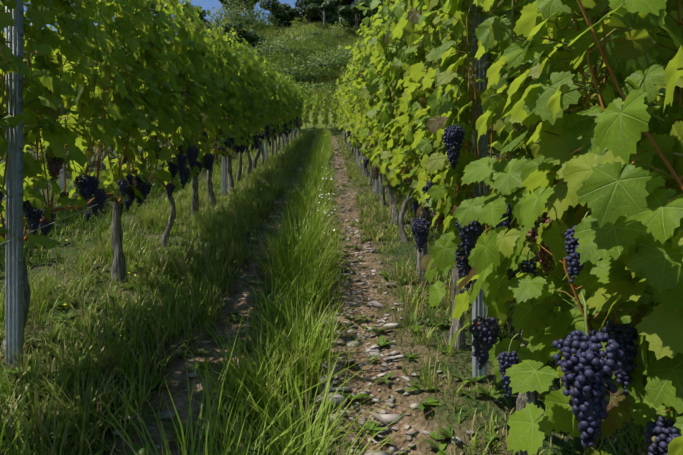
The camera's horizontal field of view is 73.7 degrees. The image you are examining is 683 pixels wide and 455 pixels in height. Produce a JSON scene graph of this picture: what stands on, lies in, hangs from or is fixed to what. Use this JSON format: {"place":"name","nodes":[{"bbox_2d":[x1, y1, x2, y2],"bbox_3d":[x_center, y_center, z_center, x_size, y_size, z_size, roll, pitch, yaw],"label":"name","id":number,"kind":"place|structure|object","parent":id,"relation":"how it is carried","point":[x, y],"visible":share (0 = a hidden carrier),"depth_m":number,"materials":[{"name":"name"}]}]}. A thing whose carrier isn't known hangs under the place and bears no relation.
{"place":"outdoors","nodes":[
{"label":"outdoors","id":0,"kind":"place"},
{"bbox_2d":[4,0,356,42],"label":"sky","id":1,"kind":"structure","parent":0,"point":[205,4],"materials":[{"name":"blue"}]},
{"bbox_2d":[0,11,680,454],"bbox_3d":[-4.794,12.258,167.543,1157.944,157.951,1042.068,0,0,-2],"label":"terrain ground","id":2,"kind":"structure","parent":0,"point":[402,403],"depth_m":2.15,"materials":[{"name":"soil"}]},
{"bbox_2d":[56,157,335,453],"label":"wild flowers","id":3,"kind":"object","parent":2,"relation":"on","point":[333,214],"visible":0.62,"depth_m":2.96,"materials":[{"name":"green plant"}]},
{"bbox_2d":[2,140,511,454],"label":"stones","id":4,"kind":"object","parent":2,"relation":"on","point":[385,418],"visible":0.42,"depth_m":2.01,"materials":[{"name":"grey stone"}]},
{"bbox_2d":[114,0,406,52],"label":"hill trees","id":5,"kind":"object","parent":2,"relation":"on","point":[354,16],"visible":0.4,"depth_m":45.15,"materials":[{"name":"green plant"}]},
{"bbox_2d":[1,124,534,454],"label":"vine trunks","id":6,"kind":"object","parent":2,"relation":"on","point":[118,269],"visible":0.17,"depth_m":3.75,"materials":[{"name":"brown plant"}]},
{"bbox_2d":[0,117,509,291],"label":"grape clusters","id":7,"kind":"object","parent":6,"relation":"on","point":[88,187],"visible":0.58,"depth_m":2.80,"materials":[{"name":"purple food"}]},
{"bbox_2d":[0,0,682,415],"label":"vine shoots","id":8,"kind":"object","parent":6,"relation":"attached to","point":[594,72],"visible":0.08,"depth_m":1.96,"materials":[{"name":"green plant"}]},
{"bbox_2d":[0,0,682,454],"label":"vine leaves","id":9,"kind":"object","parent":8,"relation":"attached to","point":[628,230],"visible":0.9,"depth_m":1.06,"materials":[{"name":"green plant"}]},
{"bbox_2d":[443,114,680,454],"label":"grape clusters","id":10,"kind":"object","parent":8,"relation":"hanging from","point":[587,377],"visible":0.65,"depth_m":0.79,"materials":[{"name":"purple food"}]},
{"bbox_2d":[165,0,376,93],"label":"hill scrub bushes","id":11,"kind":"object","parent":2,"relation":"on","point":[332,62],"visible":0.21,"depth_m":33.16,"materials":[{"name":"green plant"}]},
{"bbox_2d":[202,63,350,135],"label":"vine leaves","id":12,"kind":"object","parent":2,"relation":"on","point":[290,88],"visible":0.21,"depth_m":15.86,"materials":[{"name":"green plant"}]},
{"bbox_2d":[213,14,369,109],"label":"hill grass tufts","id":13,"kind":"object","parent":2,"relation":"on","point":[272,33],"visible":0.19,"depth_m":38.30,"materials":[{"name":"green plant"}]},
{"bbox_2d":[0,146,622,454],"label":"weed rosettes","id":14,"kind":"object","parent":2,"relation":"on","point":[429,401],"visible":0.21,"depth_m":2.01,"materials":[{"name":"green plant"}]},
{"bbox_2d":[293,0,337,22],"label":"hill conifers","id":15,"kind":"object","parent":2,"relation":"on","point":[301,8],"visible":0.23,"depth_m":51.18,"materials":[{"name":"green plant"}]},
{"bbox_2d":[0,126,670,454],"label":"grass","id":16,"kind":"structure","parent":2,"relation":"on","point":[302,253],"depth_m":2.26,"materials":[{"name":"green plant"}]},
{"bbox_2d":[0,0,674,192],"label":"vine leaves","id":17,"kind":"object","parent":2,"relation":"on","point":[237,91],"visible":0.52,"depth_m":4.58,"materials":[{"name":"green plant"}]},
{"bbox_2d":[0,0,682,380],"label":"trellis posts","id":18,"kind":"object","parent":2,"relation":"on","point":[14,246],"visible":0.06,"depth_m":1.97,"materials":[{"name":"metal"}]}
]}

